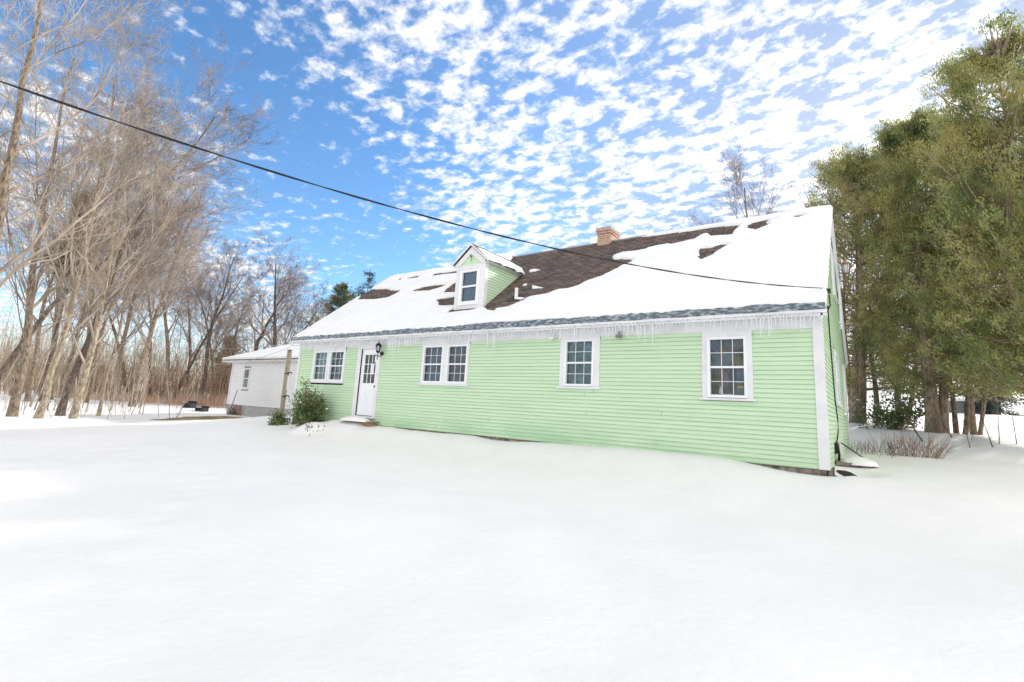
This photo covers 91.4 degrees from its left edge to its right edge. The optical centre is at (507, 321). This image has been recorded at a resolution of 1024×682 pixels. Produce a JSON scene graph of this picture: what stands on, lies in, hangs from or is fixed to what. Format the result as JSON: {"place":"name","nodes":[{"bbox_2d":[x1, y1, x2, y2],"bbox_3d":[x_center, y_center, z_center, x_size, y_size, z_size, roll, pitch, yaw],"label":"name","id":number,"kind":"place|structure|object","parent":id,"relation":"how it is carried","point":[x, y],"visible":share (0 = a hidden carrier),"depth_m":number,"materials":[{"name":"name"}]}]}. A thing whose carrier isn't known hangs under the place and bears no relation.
{"place":"outdoors","nodes":[
{"label":"outdoors","id":0,"kind":"place"},
{"bbox_2d":[131,339,286,348],"bbox_3d":[-19.888,1.175,30.653,29.365,1.768,0.020,-6,-13,42],"label":"wire","id":1,"kind":"object","parent":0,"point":[232,348],"visible":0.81,"depth_m":24.52,"materials":[{"name":"black metal"}]},
{"bbox_2d":[0,376,1023,681],"bbox_3d":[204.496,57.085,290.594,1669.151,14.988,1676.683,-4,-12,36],"label":"snow ground","id":2,"kind":"structure","parent":0,"point":[146,546],"depth_m":4.47,"materials":[{"name":"white snow"}]},
{"bbox_2d":[0,182,106,395],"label":"bare tree","id":3,"kind":"object","parent":2,"relation":"on","point":[41,271],"visible":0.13,"depth_m":42.17,"materials":[{"name":"brown plant"}]},
{"bbox_2d":[2,122,132,399],"bbox_3d":[-33.522,-4.152,37.131,7.947,20.434,11.132,11,-12,-36],"label":"bare tree","id":4,"kind":"object","parent":2,"relation":"on","point":[57,291],"visible":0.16,"depth_m":37.58,"materials":[{"name":"brown plant"}]},
{"bbox_2d":[38,190,102,401],"bbox_3d":[-31.154,-1.979,35.288,3.631,15.981,3.644,7,-10,-18],"label":"bare tree","id":5,"kind":"object","parent":2,"relation":"on","point":[55,330],"visible":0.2,"depth_m":35.02,"materials":[{"name":"brown plant"}]},
{"bbox_2d":[0,128,152,401],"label":"bare tree","id":6,"kind":"object","parent":2,"relation":"on","point":[34,367],"visible":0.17,"depth_m":33.65,"materials":[{"name":"brown plant"}]},
{"bbox_2d":[37,204,142,393],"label":"bare tree","id":7,"kind":"object","parent":2,"relation":"on","point":[90,301],"visible":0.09,"depth_m":46.48,"materials":[{"name":"brown plant"}]},
{"bbox_2d":[0,219,185,414],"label":"saplings","id":8,"kind":"object","parent":2,"relation":"on","point":[112,369],"visible":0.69,"depth_m":29.52,"materials":[{"name":"brown plant"}]},
{"bbox_2d":[39,211,152,397],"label":"bare tree","id":9,"kind":"object","parent":2,"relation":"on","point":[69,360],"visible":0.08,"depth_m":45.21,"materials":[{"name":"brown plant"}]},
{"bbox_2d":[34,269,164,397],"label":"bare tree","id":10,"kind":"object","parent":2,"relation":"on","point":[118,345],"visible":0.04,"depth_m":50.45,"materials":[{"name":"brown plant"}]},
{"bbox_2d":[0,175,205,382],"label":"bare tree","id":11,"kind":"object","parent":2,"relation":"on","point":[4,369],"visible":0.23,"depth_m":32.94,"materials":[{"name":"brown plant"}]},
{"bbox_2d":[0,0,216,287],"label":"bare tree","id":12,"kind":"object","parent":2,"relation":"on","point":[12,149],"visible":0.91,"depth_m":19.12,"materials":[{"name":"brown plant"}]},
{"bbox_2d":[0,0,221,416],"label":"bare tree","id":13,"kind":"object","parent":2,"relation":"on","point":[13,405],"visible":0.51,"depth_m":23.14,"materials":[{"name":"brown plant"}]},
{"bbox_2d":[0,317,229,419],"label":"undergrowth","id":14,"kind":"object","parent":2,"relation":"on","point":[24,399],"visible":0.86,"depth_m":25.39,"materials":[{"name":"brown plant"}]},
{"bbox_2d":[0,0,235,418],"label":"bare tree","id":15,"kind":"object","parent":2,"relation":"on","point":[41,408],"visible":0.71,"depth_m":22.25,"materials":[{"name":"brown plant"}]},
{"bbox_2d":[0,34,243,418],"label":"bare tree","id":16,"kind":"object","parent":2,"relation":"on","point":[76,404],"visible":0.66,"depth_m":22.60,"materials":[{"name":"brown plant"}]},
{"bbox_2d":[32,114,224,415],"bbox_3d":[-18.316,-3.114,24.548,7.937,16.153,8.517,9,-11,-29],"label":"bare tree","id":17,"kind":"object","parent":2,"relation":"on","point":[114,351],"visible":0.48,"depth_m":25.34,"materials":[{"name":"brown plant"}]},
{"bbox_2d":[44,162,220,402],"bbox_3d":[-28.295,-3.666,37.775,11.723,20.138,10.112,9,-11,-29],"label":"bare tree","id":18,"kind":"object","parent":2,"relation":"on","point":[101,332],"visible":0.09,"depth_m":37.05,"materials":[{"name":"brown plant"}]},
{"bbox_2d":[84,193,210,401],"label":"bare tree","id":19,"kind":"object","parent":2,"relation":"on","point":[124,336],"visible":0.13,"depth_m":42.20,"materials":[{"name":"brown plant"}]},
{"bbox_2d":[69,388,227,407],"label":"dry grass","id":20,"kind":"structure","parent":2,"relation":"on","point":[210,403],"depth_m":42.35,"materials":[{"name":"brown plant"}]},
{"bbox_2d":[106,209,193,398],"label":"bare tree","id":21,"kind":"object","parent":2,"relation":"on","point":[150,349],"visible":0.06,"depth_m":50.38,"materials":[{"name":"brown plant"}]},
{"bbox_2d":[20,26,286,415],"bbox_3d":[-18.726,-5.833,26.557,12.087,22.213,11.533,-4,-12,36],"label":"bare tree","id":22,"kind":"object","parent":2,"relation":"on","point":[75,371],"visible":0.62,"depth_m":26.56,"materials":[{"name":"brown plant"}]},
{"bbox_2d":[0,295,313,404],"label":"brush","id":23,"kind":"object","parent":2,"relation":"on","point":[174,384],"visible":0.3,"depth_m":51.69,"materials":[{"name":"brown plant"}]},
{"bbox_2d":[98,197,217,403],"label":"bare tree","id":24,"kind":"object","parent":2,"relation":"on","point":[167,377],"visible":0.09,"depth_m":45.20,"materials":[{"name":"brown plant"}]},
{"bbox_2d":[92,162,240,406],"bbox_3d":[-23.657,-2.777,35.772,10.357,18.323,9.179,-4,-12,36],"label":"bare tree","id":25,"kind":"object","parent":2,"relation":"on","point":[151,327],"visible":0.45,"depth_m":35.86,"materials":[{"name":"brown plant"}]},
{"bbox_2d":[182,401,197,407],"bbox_3d":[-22.861,6.033,35.911,0.850,0.583,0.500,0,-11,19],"label":"garden bench","id":26,"kind":"object","parent":2,"relation":"on","point":[191,405],"visible":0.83,"depth_m":35.82,"materials":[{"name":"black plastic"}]},
{"bbox_2d":[151,253,230,398],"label":"bare tree","id":27,"kind":"object","parent":2,"relation":"on","point":[189,332],"visible":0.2,"depth_m":54.67,"materials":[{"name":"brown plant"}]},
{"bbox_2d":[147,416,247,419],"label":"dead grass","id":28,"kind":"structure","parent":2,"relation":"on","point":[205,417],"depth_m":24.62,"materials":[{"name":"brown plant"}]},
{"bbox_2d":[195,406,209,411],"bbox_3d":[-20.412,5.883,33.370,0.750,0.445,0.500,-1,-11,25],"label":"garden bench","id":29,"kind":"object","parent":2,"relation":"on","point":[203,408],"visible":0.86,"depth_m":33.29,"materials":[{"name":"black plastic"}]},
{"bbox_2d":[166,259,239,398],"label":"bare tree","id":30,"kind":"object","parent":2,"relation":"on","point":[212,367],"visible":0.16,"depth_m":52.40,"materials":[{"name":"brown plant"}]},
{"bbox_2d":[171,230,258,404],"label":"bare tree","id":31,"kind":"object","parent":2,"relation":"on","point":[203,385],"visible":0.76,"depth_m":46.75,"materials":[{"name":"brown plant"}]},
{"bbox_2d":[196,334,236,401],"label":"bare tree","id":32,"kind":"object","parent":2,"relation":"on","point":[227,374],"visible":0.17,"depth_m":61.85,"materials":[{"name":"brown plant"}]},
{"bbox_2d":[170,252,271,402],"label":"bare tree","id":33,"kind":"object","parent":2,"relation":"on","point":[205,338],"visible":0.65,"depth_m":48.51,"materials":[{"name":"brown plant"}]},
{"bbox_2d":[194,292,264,395],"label":"bare tree","id":34,"kind":"object","parent":2,"relation":"on","point":[238,327],"visible":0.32,"depth_m":58.03,"materials":[{"name":"brown plant"}]},
{"bbox_2d":[223,406,237,414],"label":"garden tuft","id":35,"kind":"object","parent":2,"relation":"on","point":[232,413],"visible":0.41,"depth_m":28.18,"materials":[{"name":"brown plant"}]},
{"bbox_2d":[222,358,297,416],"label":"garage","id":36,"kind":"structure","parent":2,"relation":"on","point":[257,384],"depth_m":27.29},
{"bbox_2d":[240,368,250,389],"bbox_3d":[-14.780,3.268,28.361,0.850,1.215,0.207,-4,-12,36],"label":"window","id":37,"kind":"structure","parent":36,"relation":"in","point":[247,378],"depth_m":28.44,"materials":[{"name":"white paint"}]},
{"bbox_2d":[222,343,299,359],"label":"garage roof snow","id":38,"kind":"structure","parent":36,"relation":"on","point":[258,354],"depth_m":28.48,"materials":[{"name":"white snow"}]},
{"bbox_2d":[207,271,322,353],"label":"bare tree","id":39,"kind":"object","parent":2,"relation":"on","point":[262,332],"visible":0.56,"depth_m":49.19,"materials":[{"name":"brown plant"}]},
{"bbox_2d":[211,221,329,347],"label":"bare tree","id":40,"kind":"object","parent":2,"relation":"on","point":[275,331],"visible":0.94,"depth_m":48.37,"materials":[{"name":"brown plant"}]},
{"bbox_2d":[267,407,291,425],"bbox_3d":[-7.991,3.522,17.609,0.940,0.928,1.012,7,-11,-21],"label":"evergreen shrub","id":41,"kind":"object","parent":2,"relation":"on","point":[279,419],"visible":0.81,"depth_m":17.56,"materials":[{"name":"green plant"}]},
{"bbox_2d":[279,349,292,414],"bbox_3d":[-8.978,2.599,20.381,0.525,2.892,0.160,-4,-12,36],"label":"wooden post","id":42,"kind":"object","parent":2,"relation":"on","point":[286,379],"visible":0.94,"depth_m":20.43,"materials":[{"name":"brown wood"}]},
{"bbox_2d":[257,283,341,347],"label":"bare tree","id":43,"kind":"object","parent":2,"relation":"on","point":[307,314],"visible":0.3,"depth_m":52.20,"materials":[{"name":"brown plant"}]},
{"bbox_2d":[278,291,331,343],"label":"bare tree","id":44,"kind":"object","parent":2,"relation":"on","point":[319,302],"visible":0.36,"depth_m":62.59,"materials":[{"name":"brown plant"}]},
{"bbox_2d":[286,377,330,427],"bbox_3d":[-6.684,2.776,16.475,1.910,1.811,1.354,-4,-12,36],"label":"evergreen shrub","id":45,"kind":"object","parent":2,"relation":"on","point":[311,410],"visible":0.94,"depth_m":16.27,"materials":[{"name":"green plant"}]},
{"bbox_2d":[287,422,330,434],"bbox_3d":[-6.209,3.402,15.696,2.400,0.498,1.200,-4,-12,36],"label":"snow mound","id":46,"kind":"object","parent":2,"relation":"on","point":[301,430],"visible":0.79,"depth_m":15.45,"materials":[{"name":"white snow"}]},
{"bbox_2d":[295,416,324,435],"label":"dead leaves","id":47,"kind":"object","parent":2,"relation":"on","point":[308,426],"visible":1,"depth_m":14.91,"materials":[{"name":"brown plant"}]},
{"bbox_2d":[291,281,357,335],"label":"pine tree","id":48,"kind":"object","parent":2,"relation":"on","point":[337,300],"visible":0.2,"depth_m":47.07,"materials":[{"name":"green plant"}]},
{"bbox_2d":[351,270,375,295],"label":"spruce tree","id":49,"kind":"object","parent":2,"relation":"on","point":[360,289],"visible":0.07,"depth_m":51.77,"materials":[{"name":"green plant"}]},
{"bbox_2d":[362,422,375,426],"bbox_3d":[-4.241,3.358,15.172,0.360,0.585,0.240,-4,-12,36],"label":"doorstep block","id":50,"kind":"structure","parent":2,"relation":"on","point":[367,424],"depth_m":15.11,"materials":[{"name":"brick"}]},
{"bbox_3d":[-4.553,3.071,15.453,1.400,0.028,0.340,-4,-12,36],"label":"doorstep slab","id":51,"kind":"object","parent":50,"relation":"on","visible":0},
{"bbox_2d":[340,416,369,421],"bbox_3d":[-4.712,3.020,15.494,1.500,0.147,0.480,-4,-12,36],"label":"snow mound","id":52,"kind":"object","parent":51,"relation":"on","point":[356,418],"visible":0.98,"depth_m":15.28,"materials":[{"name":"white snow"}]},
{"bbox_2d":[291,213,850,476],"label":"house","id":53,"kind":"structure","parent":2,"relation":"on","point":[769,389],"depth_m":11.66,"materials":[{"name":"green paint"}]},
{"bbox_2d":[310,347,345,383],"bbox_3d":[-6.174,1.538,17.326,1.945,1.220,0.207,-4,-12,36],"label":"window","id":54,"kind":"structure","parent":53,"relation":"in","point":[325,361],"depth_m":17.28,"materials":[{"name":"white paint"}]},
{"bbox_2d":[356,349,378,415],"bbox_3d":[-4.453,1.936,15.934,0.835,2.100,0.095,-4,-12,36],"label":"door","id":55,"kind":"structure","parent":53,"relation":"in","point":[365,396],"depth_m":15.94,"materials":[{"name":"white paint"}]},
{"bbox_2d":[0,81,817,287],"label":"power cable","id":56,"kind":"object","parent":53,"relation":"attached to","point":[153,133],"visible":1,"depth_m":5.35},
{"bbox_2d":[418,342,469,385],"bbox_3d":[-1.750,1.220,14.125,1.896,1.200,0.207,-4,-12,36],"label":"window","id":57,"kind":"structure","parent":53,"relation":"in","point":[438,364],"depth_m":14.07,"materials":[{"name":"white paint"}]},
{"bbox_2d":[478,248,523,273],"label":"dormer snow","id":58,"kind":"structure","parent":53,"relation":"on","point":[494,258],"depth_m":15.35,"materials":[{"name":"white snow"}]},
{"bbox_2d":[290,302,824,340],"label":"ice ridge","id":59,"kind":"structure","parent":53,"relation":"attached to","point":[761,308],"depth_m":11.12,"materials":[{"name":"white ice"}]},
{"bbox_2d":[293,205,832,338],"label":"roof snow","id":60,"kind":"structure","parent":53,"relation":"on","point":[785,248],"depth_m":12.23,"materials":[{"name":"white snow"}]},
{"bbox_2d":[556,337,600,388],"bbox_3d":[1.695,0.976,11.631,1.116,1.190,0.207,-4,-12,36],"label":"window","id":61,"kind":"structure","parent":53,"relation":"in","point":[582,367],"depth_m":11.69,"materials":[{"name":"white paint"}]},
{"bbox_2d":[699,330,755,401],"bbox_3d":[4.282,0.872,9.741,1.010,1.345,0.207,-4,-12,36],"label":"window","id":62,"kind":"structure","parent":53,"relation":"in","point":[727,359],"depth_m":9.78,"materials":[{"name":"white paint"}]},
{"bbox_2d":[830,247,837,301],"bbox_3d":[8.254,-1.199,12.701,0.115,1.285,0.890,-4,-12,36],"label":"window","id":63,"kind":"structure","parent":53,"relation":"in","point":[832,256],"depth_m":12.47,"materials":[{"name":"white paint"}]},
{"bbox_2d":[833,349,842,407],"bbox_3d":[7.675,1.355,11.656,0.115,1.275,1.340,-4,-12,36],"label":"window","id":64,"kind":"structure","parent":53,"relation":"in","point":[836,361],"depth_m":11.50,"materials":[{"name":"white paint"}]},
{"bbox_2d":[842,364,848,412],"bbox_3d":[9.621,1.930,14.289,0.115,1.335,0.890,-4,-12,36],"label":"window","id":65,"kind":"structure","parent":53,"relation":"in","point":[844,379],"depth_m":14.04,"materials":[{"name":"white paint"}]},
{"bbox_2d":[682,139,791,226],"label":"bare tree","id":66,"kind":"object","parent":2,"relation":"on","point":[737,181],"visible":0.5,"depth_m":32.67,"materials":[{"name":"brown plant"}]},
{"bbox_2d":[841,442,863,457],"bbox_3d":[7.063,2.682,10.082,0.024,0.419,0.930,4,-10,-4],"label":"leaning rod","id":67,"kind":"object","parent":2,"relation":"on","point":[852,450],"visible":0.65,"depth_m":10.21,"materials":[{"name":"metal"}]},
{"bbox_2d":[836,458,874,467],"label":"stone slab","id":68,"kind":"structure","parent":2,"relation":"on","point":[842,463],"depth_m":9.49,"materials":[{"name":"grey stone"}]},
{"bbox_2d":[840,456,878,466],"bbox_3d":[6.793,2.706,9.707,0.720,0.154,0.720,-4,-12,36],"label":"snow heap","id":69,"kind":"object","parent":68,"relation":"on","point":[858,461],"visible":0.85,"depth_m":9.49,"materials":[{"name":"white snow"}]},
{"bbox_2d":[839,216,892,361],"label":"bare tree","id":70,"kind":"object","parent":2,"relation":"on","point":[851,284],"visible":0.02,"depth_m":31.64,"materials":[{"name":"brown plant"}]},
{"bbox_2d":[847,439,891,453],"bbox_3d":[9.511,3.364,13.756,1.879,0.489,1.617,-4,-12,36],"label":"twig clump","id":71,"kind":"object","parent":2,"relation":"on","point":[872,446],"visible":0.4,"depth_m":13.45,"materials":[{"name":"brown plant"}]},
{"bbox_2d":[781,137,968,423],"bbox_3d":[13.615,-1.512,20.188,7.728,11.853,8.533,-4,-12,36],"label":"cedar tree","id":72,"kind":"object","parent":2,"relation":"on","point":[846,178],"visible":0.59,"depth_m":18.59,"materials":[{"name":"green plant"}]},
{"bbox_2d":[841,276,909,424],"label":"slender tree","id":73,"kind":"object","parent":2,"relation":"on","point":[875,394],"visible":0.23,"depth_m":18.56,"materials":[{"name":"brown plant"}]},
{"bbox_2d":[848,383,924,429],"bbox_3d":[13.093,2.968,17.375,2.646,2.138,1.702,-4,-12,36],"label":"broadleaf shrub","id":74,"kind":"object","parent":2,"relation":"on","point":[893,420],"visible":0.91,"depth_m":17.07,"materials":[{"name":"green plant"}]},
{"bbox_2d":[848,437,924,457],"bbox_3d":[9.692,3.274,12.997,1.836,0.458,2.050,6,-10,-17],"label":"twig clump","id":75,"kind":"object","parent":2,"relation":"on","point":[865,447],"visible":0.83,"depth_m":12.85,"materials":[{"name":"brown plant"}]},
{"bbox_2d":[837,157,941,424],"bbox_3d":[16.962,-1.615,20.953,6.465,12.586,5.654,0,-11,20],"label":"cedar tree","id":76,"kind":"object","parent":2,"relation":"on","point":[897,402],"visible":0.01,"depth_m":20.84,"materials":[{"name":"green plant"}]},
{"bbox_2d":[868,429,929,456],"bbox_3d":[9.915,3.079,12.610,1.032,0.715,1.020,4,-10,-2],"label":"twig clump","id":77,"kind":"object","parent":2,"relation":"on","point":[901,449],"visible":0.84,"depth_m":12.52,"materials":[{"name":"brown plant"}]},
{"bbox_2d":[875,378,923,441],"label":"sapling","id":78,"kind":"object","parent":2,"relation":"on","point":[913,427],"visible":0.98,"depth_m":15.37,"materials":[{"name":"brown plant"}]},
{"bbox_2d":[889,431,927,456],"bbox_3d":[10.001,3.055,12.466,0.985,0.701,0.685,2,-10,6],"label":"twig clump","id":79,"kind":"object","parent":2,"relation":"on","point":[913,449],"visible":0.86,"depth_m":12.37,"materials":[{"name":"brown plant"}]},
{"bbox_2d":[842,99,1022,432],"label":"cedar tree","id":80,"kind":"object","parent":2,"relation":"on","point":[891,137],"visible":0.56,"depth_m":16.52,"materials":[{"name":"green plant"}]},
{"bbox_2d":[924,395,951,436],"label":"sapling","id":81,"kind":"object","parent":2,"relation":"on","point":[938,415],"visible":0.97,"depth_m":15.29,"materials":[{"name":"brown plant"}]},
{"bbox_2d":[922,433,962,458],"bbox_3d":[10.329,2.996,12.028,0.854,0.710,0.790,2,-10,7],"label":"twig clump","id":82,"kind":"object","parent":2,"relation":"on","point":[936,451],"visible":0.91,"depth_m":11.95,"materials":[{"name":"brown plant"}]},
{"bbox_2d":[925,270,959,433],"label":"slender tree","id":83,"kind":"object","parent":2,"relation":"on","point":[955,423],"visible":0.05,"depth_m":16.58,"materials":[{"name":"brown plant"}]},
{"bbox_2d":[878,111,1023,434],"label":"cedar tree","id":84,"kind":"object","parent":2,"relation":"on","point":[982,414],"visible":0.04,"depth_m":17.46,"materials":[{"name":"green plant"}]},
{"bbox_2d":[880,3,1023,404],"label":"cedar tree","id":85,"kind":"object","parent":2,"relation":"on","point":[997,140],"visible":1,"depth_m":13.54,"materials":[{"name":"green plant"}]},
{"bbox_2d":[934,307,969,433],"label":"slender tree","id":86,"kind":"object","parent":2,"relation":"on","point":[967,409],"visible":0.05,"depth_m":16.25,"materials":[{"name":"brown plant"}]},
{"bbox_2d":[950,412,975,447],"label":"sapling","id":87,"kind":"object","parent":2,"relation":"on","point":[967,430],"visible":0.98,"depth_m":13.53,"materials":[{"name":"brown plant"}]},
{"bbox_2d":[922,98,1023,394],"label":"cedar tree","id":88,"kind":"object","parent":2,"relation":"on","point":[1022,123],"visible":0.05,"depth_m":15.94,"materials":[{"name":"green plant"}]},
{"bbox_2d":[949,398,1001,414],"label":"grey shed","id":89,"kind":"structure","parent":2,"relation":"on","point":[960,405],"depth_m":37.89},
{"bbox_2d":[966,404,1000,446],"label":"sapling","id":90,"kind":"object","parent":2,"relation":"on","point":[982,423],"visible":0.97,"depth_m":13.27,"materials":[{"name":"brown plant"}]},
{"bbox_2d":[963,367,1023,415],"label":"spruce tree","id":91,"kind":"object","parent":2,"relation":"on","point":[992,403],"visible":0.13,"depth_m":35.88,"materials":[{"name":"green plant"}]},
{"bbox_2d":[979,388,1014,443],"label":"sapling","id":92,"kind":"object","parent":2,"relation":"on","point":[997,410],"visible":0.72,"depth_m":14.15,"materials":[{"name":"brown plant"}]},
{"bbox_2d":[997,392,1021,443],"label":"sapling","id":93,"kind":"object","parent":2,"relation":"on","point":[1012,417],"visible":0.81,"depth_m":14.11,"materials":[{"name":"plant"}]},
{"bbox_2d":[0,0,1023,390],"label":"sky","id":94,"kind":"structure","parent":0,"point":[551,123],"materials":[{"name":"blue"}]},
{"bbox_2d":[833,470,856,476],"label":"bare soil","id":95,"kind":"structure","parent":0,"point":[843,473],"depth_m":9.19,"materials":[{"name":"brown soil"}]}
]}

